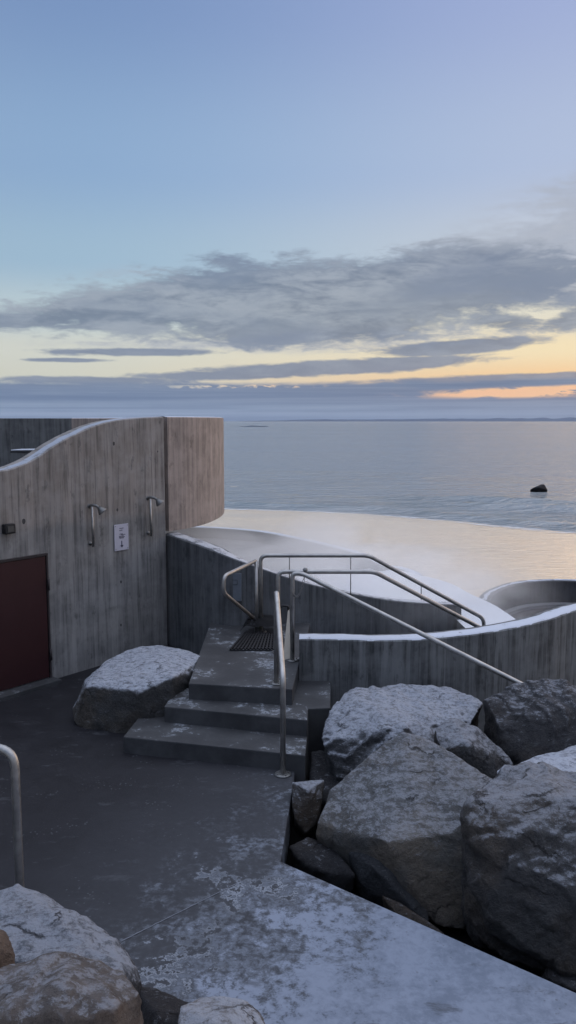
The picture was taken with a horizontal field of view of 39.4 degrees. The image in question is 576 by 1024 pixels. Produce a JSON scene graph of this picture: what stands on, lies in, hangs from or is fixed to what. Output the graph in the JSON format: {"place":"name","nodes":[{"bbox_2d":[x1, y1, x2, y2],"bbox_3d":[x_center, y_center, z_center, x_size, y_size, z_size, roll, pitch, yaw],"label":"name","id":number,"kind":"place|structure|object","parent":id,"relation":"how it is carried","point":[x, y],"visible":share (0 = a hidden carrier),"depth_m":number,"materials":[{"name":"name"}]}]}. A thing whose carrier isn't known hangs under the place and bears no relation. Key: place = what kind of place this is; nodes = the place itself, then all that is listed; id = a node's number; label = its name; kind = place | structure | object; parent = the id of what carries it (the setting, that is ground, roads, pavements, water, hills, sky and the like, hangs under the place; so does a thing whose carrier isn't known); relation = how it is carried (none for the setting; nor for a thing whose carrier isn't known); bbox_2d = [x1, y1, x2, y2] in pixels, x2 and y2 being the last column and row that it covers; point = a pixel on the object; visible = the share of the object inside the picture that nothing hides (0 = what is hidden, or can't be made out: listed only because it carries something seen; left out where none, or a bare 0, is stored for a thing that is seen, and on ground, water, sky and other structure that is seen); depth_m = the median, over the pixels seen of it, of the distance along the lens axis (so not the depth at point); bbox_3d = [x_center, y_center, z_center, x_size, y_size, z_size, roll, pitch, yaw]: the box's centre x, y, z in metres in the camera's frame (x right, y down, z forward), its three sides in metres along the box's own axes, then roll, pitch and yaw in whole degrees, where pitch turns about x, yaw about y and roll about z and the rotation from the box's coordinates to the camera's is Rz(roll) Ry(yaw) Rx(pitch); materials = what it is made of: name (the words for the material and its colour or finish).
{"place":"outdoors","nodes":[
{"label":"outdoors","id":0,"kind":"place"},
{"bbox_2d":[194,537,361,576],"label":"hot pool water","id":1,"kind":"structure","parent":0,"point":[249,551],"depth_m":17.44,"materials":[{"name":"grey liquid"}]},
{"bbox_2d":[0,644,575,1023],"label":"paved plaza","id":2,"kind":"structure","parent":0,"point":[119,844],"depth_m":5.47,"materials":[{"name":"concrete"}]},
{"bbox_2d":[0,744,23,886],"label":"foreground handrail","id":3,"kind":"object","parent":2,"relation":"on","point":[9,753],"visible":0.55,"depth_m":4.45,"materials":[{"name":"metal"}]},
{"bbox_2d":[0,884,141,991],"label":"boulder","id":4,"kind":"object","parent":2,"relation":"on","point":[34,924],"visible":0.55,"depth_m":3.73,"materials":[{"name":"grey stone"}]},
{"bbox_2d":[0,929,14,967],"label":"boulder","id":5,"kind":"object","parent":4,"relation":"on","point":[7,955],"visible":0.31,"depth_m":3.20,"materials":[{"name":"brown stone"}]},
{"bbox_2d":[0,951,143,1023],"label":"boulder","id":6,"kind":"object","parent":2,"relation":"on","point":[57,987],"visible":1,"depth_m":2.86,"materials":[{"name":"grey stone"}]},
{"bbox_2d":[0,416,223,701],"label":"curved wall","id":7,"kind":"structure","parent":2,"relation":"on","point":[72,601],"depth_m":10.39,"materials":[{"name":"grey concrete"}]},
{"bbox_2d":[2,523,15,533],"bbox_3d":[-3.239,0.196,9.326,0.085,0.115,0.135,5,8,37],"label":"wall lamp","id":8,"kind":"object","parent":7,"relation":"attached to","point":[9,528],"visible":1,"depth_m":9.29,"materials":[{"name":"black plastic"}]},
{"bbox_2d":[0,553,51,690],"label":"door","id":9,"kind":"structure","parent":7,"relation":"in","point":[25,635],"depth_m":9.60,"materials":[{"name":"red metal"}]},
{"bbox_2d":[87,504,105,546],"bbox_3d":[-2.435,0.170,10.271,0.245,0.554,0.122,0,6,0],"label":"wall shower","id":10,"kind":"object","parent":7,"relation":"attached to","point":[101,510],"depth_m":10.24,"materials":[{"name":"metal"}]},
{"bbox_2d":[114,523,128,550],"bbox_3d":[-2.219,0.336,10.712,0.014,0.351,0.239,5,8,38],"label":"notice sign","id":11,"kind":"object","parent":7,"relation":"attached to","point":[121,540],"visible":1,"depth_m":10.70,"materials":[{"name":"white plastic"}]},
{"bbox_2d":[146,496,163,535],"bbox_3d":[-1.825,0.055,11.049,0.245,0.554,0.122,0,6,0],"label":"wall shower","id":12,"kind":"object","parent":7,"relation":"attached to","point":[157,500],"depth_m":11.01,"materials":[{"name":"metal"}]},
{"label":"viewing platform","id":13,"kind":"structure","parent":7,"relation":"on","visible":0},
{"bbox_2d":[10,449,33,453],"bbox_3d":[-3.783,-0.571,12.968,1.129,0.892,0.697,0,6,0],"label":"wall bench","id":14,"kind":"object","parent":13,"relation":"on","point":[24,451],"depth_m":12.63,"materials":[{"name":"concrete"}]},
{"bbox_2d":[0,418,71,466],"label":"back wall","id":15,"kind":"structure","parent":13,"relation":"on","point":[25,433],"depth_m":16.03,"materials":[{"name":"grey concrete"}]},
{"bbox_2d":[73,645,199,732],"bbox_3d":[-1.586,1.959,9.046,1.202,0.658,1.602,2,7,20],"label":"boulder","id":16,"kind":"object","parent":2,"relation":"on","point":[123,692],"visible":0.84,"depth_m":8.42,"materials":[{"name":"grey stone"}]},
{"bbox_2d":[138,987,188,1023],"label":"boulder","id":17,"kind":"object","parent":2,"relation":"on","point":[158,1006],"visible":0.66,"depth_m":3.42,"materials":[{"name":"grey stone"}]},
{"bbox_2d":[122,883,236,940],"bbox_3d":[-0.693,2.619,5.286,0.930,0.001,0.013,-6,9,-42],"label":"ice seam","id":18,"kind":"object","parent":2,"relation":"on","point":[175,913],"visible":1,"depth_m":5.23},
{"bbox_2d":[177,996,264,1023],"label":"boulder","id":19,"kind":"object","parent":2,"relation":"on","point":[216,1010],"visible":1,"depth_m":3.20,"materials":[{"name":"grey stone"}]},
{"bbox_2d":[123,623,329,781],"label":"concrete steps","id":20,"kind":"structure","parent":2,"relation":"on","point":[224,708],"depth_m":8.10,"materials":[{"name":"grey concrete"}]},
{"bbox_2d":[240,613,273,630],"bbox_3d":[-0.366,1.407,10.368,0.512,0.194,0.350,0,6,0],"label":"rubber mat","id":21,"kind":"object","parent":20,"relation":"on","point":[266,621],"visible":0.71,"depth_m":10.26,"materials":[{"name":"black rubber"}]},
{"bbox_2d":[230,632,284,650],"bbox_3d":[-0.362,1.587,9.873,0.659,0.027,0.761,0,6,0],"label":"rubber mat","id":22,"kind":"object","parent":20,"relation":"on","point":[249,640],"visible":0.82,"depth_m":9.78,"materials":[{"name":"black rubber"}]},
{"bbox_2d":[281,605,289,659],"bbox_3d":[-0.030,1.378,9.253,0.114,0.585,0.266,0,6,0],"label":"leaning scraper","id":23,"kind":"object","parent":20,"relation":"on","point":[287,647],"visible":0.98,"depth_m":9.23,"materials":[{"name":"plastic"}]},
{"bbox_2d":[221,554,485,632],"bbox_3d":[0.842,1.449,10.490,3.617,1.881,0.609,-2,7,-18],"label":"pool railing","id":24,"kind":"object","parent":20,"relation":"on","point":[350,556],"visible":0.96,"depth_m":10.25,"materials":[{"name":"metal"}]},
{"bbox_2d":[272,568,479,653],"bbox_3d":[1.232,1.125,9.599,2.875,1.011,0.344,-1,7,-13],"label":"pool railing","id":25,"kind":"object","parent":20,"relation":"on","point":[409,590],"visible":0.81,"depth_m":9.35,"materials":[{"name":"metal"}]},
{"bbox_2d":[286,571,522,682],"bbox_3d":[1.323,1.289,8.558,2.907,1.140,0.149,3,7,22],"label":"handrail","id":26,"kind":"object","parent":20,"relation":"on","point":[390,618],"visible":0.81,"depth_m":8.73,"materials":[{"name":"metal"}]},
{"bbox_2d":[293,576,304,597],"bbox_3d":[0.121,0.838,8.987,0.135,0.251,0.026,0,6,0],"label":"chain","id":27,"kind":"object","parent":26,"relation":"hanging from","point":[299,593],"visible":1,"depth_m":8.99,"materials":[{"name":"metal"}]},
{"bbox_2d":[269,591,290,777],"bbox_3d":[-0.083,1.596,7.770,0.150,1.485,1.226,0,6,-4],"label":"stair handrail","id":28,"kind":"object","parent":2,"relation":"on","point":[279,665],"visible":1,"depth_m":7.33,"materials":[{"name":"metal"}]},
{"bbox_2d":[0,0,575,420],"label":"sky","id":29,"kind":"structure","parent":0,"point":[231,210],"materials":[{"name":"blue"}]},
{"bbox_2d":[166,526,422,574],"bbox_3d":[-0.094,2.463,18.674,1.366,3.715,8.122,-6,9,-44],"label":"pool rim","id":30,"kind":"object","parent":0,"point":[310,546],"visible":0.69,"depth_m":18.94,"materials":[{"name":"concrete"}]},
{"bbox_2d":[200,486,575,596],"bbox_3d":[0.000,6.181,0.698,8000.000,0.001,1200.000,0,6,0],"label":"pool water","id":31,"kind":"structure","parent":0,"point":[474,559],"depth_m":41.49,"materials":[{"name":"beige liquid"}]},
{"bbox_2d":[224,421,575,531],"bbox_3d":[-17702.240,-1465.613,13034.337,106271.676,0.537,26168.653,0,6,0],"label":"sea","id":32,"kind":"structure","parent":0,"point":[488,472],"depth_m":103.98,"materials":[{"name":"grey liquid"}]},
{"bbox_2d":[231,509,575,532],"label":"sea foam","id":33,"kind":"object","parent":32,"relation":"on","point":[420,517],"visible":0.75,"depth_m":52.05,"materials":[{"name":"white liquid"}]},
{"bbox_2d":[530,484,547,491],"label":"boulder","id":34,"kind":"object","parent":32,"relation":"in","point":[541,488],"visible":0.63,"depth_m":71.19,"materials":[{"name":"black stone"}]},
{"bbox_2d":[295,568,514,628],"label":"snowy deck","id":35,"kind":"structure","parent":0,"point":[375,585],"depth_m":13.86,"materials":[{"name":"snow"}]},
{"bbox_2d":[286,814,540,976],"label":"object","id":36,"kind":"structure","parent":0,"point":[460,935],"depth_m":5.91,"materials":[{"name":"soil"}]},
{"bbox_2d":[292,780,323,838],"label":"boulder","id":37,"kind":"object","parent":36,"relation":"on","point":[307,796],"visible":0.94,"depth_m":6.71,"materials":[{"name":"grey stone"}]},
{"bbox_2d":[166,532,460,654],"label":"sloping inner wall","id":38,"kind":"structure","parent":36,"relation":"on","point":[198,602],"depth_m":11.00,"materials":[{"name":"concrete"}]},
{"bbox_2d":[233,573,241,600],"bbox_3d":[-0.749,0.997,10.659,0.307,0.398,0.037,3,7,26],"label":"wall plate","id":39,"kind":"object","parent":38,"relation":"attached to","point":[237,586],"depth_m":10.60,"materials":[{"name":"grey metal"}]},
{"bbox_2d":[289,837,354,892],"bbox_3d":[0.277,2.816,6.264,0.413,0.457,0.744,-5,8,-37],"label":"boulder","id":40,"kind":"object","parent":36,"relation":"on","point":[313,857],"visible":0.64,"depth_m":6.10,"materials":[{"name":"grey stone"}]},
{"bbox_2d":[309,750,338,839],"bbox_3d":[0.361,2.641,7.446,0.336,0.745,1.005,0,6,0],"label":"boulder","id":41,"kind":"object","parent":36,"relation":"on","point":[319,770],"visible":0.24,"depth_m":7.31,"materials":[{"name":"grey stone"}]},
{"bbox_2d":[348,852,428,920],"bbox_3d":[0.738,2.792,6.099,0.564,0.626,0.851,0,6,0],"label":"boulder","id":42,"kind":"object","parent":36,"relation":"on","point":[375,881],"visible":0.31,"depth_m":5.86,"materials":[{"name":"grey stone"}]},
{"bbox_2d":[322,683,482,781],"bbox_3d":[1.114,2.368,7.851,1.314,1.210,1.870,4,7,29],"label":"boulder","id":43,"kind":"object","parent":36,"relation":"on","point":[361,725],"visible":0.46,"depth_m":7.45,"materials":[{"name":"grey stone"}]},
{"bbox_2d":[316,732,491,928],"bbox_3d":[1.009,2.580,6.676,1.392,1.405,1.770,3,7,23],"label":"boulder","id":44,"kind":"object","parent":36,"relation":"on","point":[394,805],"visible":0.68,"depth_m":6.12,"materials":[{"name":"grey stone"}]},
{"bbox_2d":[434,718,513,778],"bbox_3d":[1.624,2.134,7.138,0.694,0.606,0.898,0,6,0],"label":"boulder","id":45,"kind":"object","parent":44,"relation":"on","point":[477,748],"visible":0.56,"depth_m":6.82,"materials":[{"name":"grey stone"}]},
{"bbox_2d":[382,896,444,934],"bbox_3d":[0.921,2.932,5.788,0.557,0.325,0.344,5,8,36],"label":"boulder","id":46,"kind":"object","parent":36,"relation":"on","point":[399,908],"visible":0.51,"depth_m":5.69,"materials":[{"name":"grey stone"}]},
{"bbox_2d":[299,603,575,731],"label":"front pool wall","id":47,"kind":"structure","parent":36,"relation":"on","point":[540,645],"depth_m":9.06,"materials":[{"name":"concrete"}]},
{"bbox_2d":[459,761,575,976],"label":"boulder","id":48,"kind":"object","parent":36,"relation":"on","point":[518,857],"visible":0.98,"depth_m":5.19,"materials":[{"name":"grey stone"}]},
{"bbox_2d":[479,579,575,614],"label":"round lower pool","id":49,"kind":"structure","parent":36,"relation":"on","point":[510,598],"depth_m":15.45,"materials":[{"name":"concrete"}]},
{"bbox_2d":[510,608,551,618],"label":"pool water","id":50,"kind":"structure","parent":49,"relation":"in","point":[522,614],"depth_m":15.06,"materials":[{"name":"grey liquid"}]},
{"bbox_2d":[483,679,575,764],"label":"boulder","id":51,"kind":"object","parent":36,"relation":"on","point":[527,720],"visible":0.52,"depth_m":7.29,"materials":[{"name":"grey stone"}]},
{"bbox_2d":[497,745,575,774],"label":"boulder","id":52,"kind":"object","parent":36,"relation":"on","point":[564,760],"visible":0.16,"depth_m":6.67,"materials":[{"name":"grey stone"}]},
{"bbox_2d":[541,967,575,992],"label":"boulder","id":53,"kind":"object","parent":36,"relation":"on","point":[554,977],"visible":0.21,"depth_m":4.98,"materials":[{"name":"grey stone"}]},
{"bbox_2d":[278,417,575,420],"bbox_3d":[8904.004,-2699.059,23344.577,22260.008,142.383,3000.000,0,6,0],"label":"hills","id":54,"kind":"structure","parent":0,"point":[523,419],"depth_m":22668.35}
]}

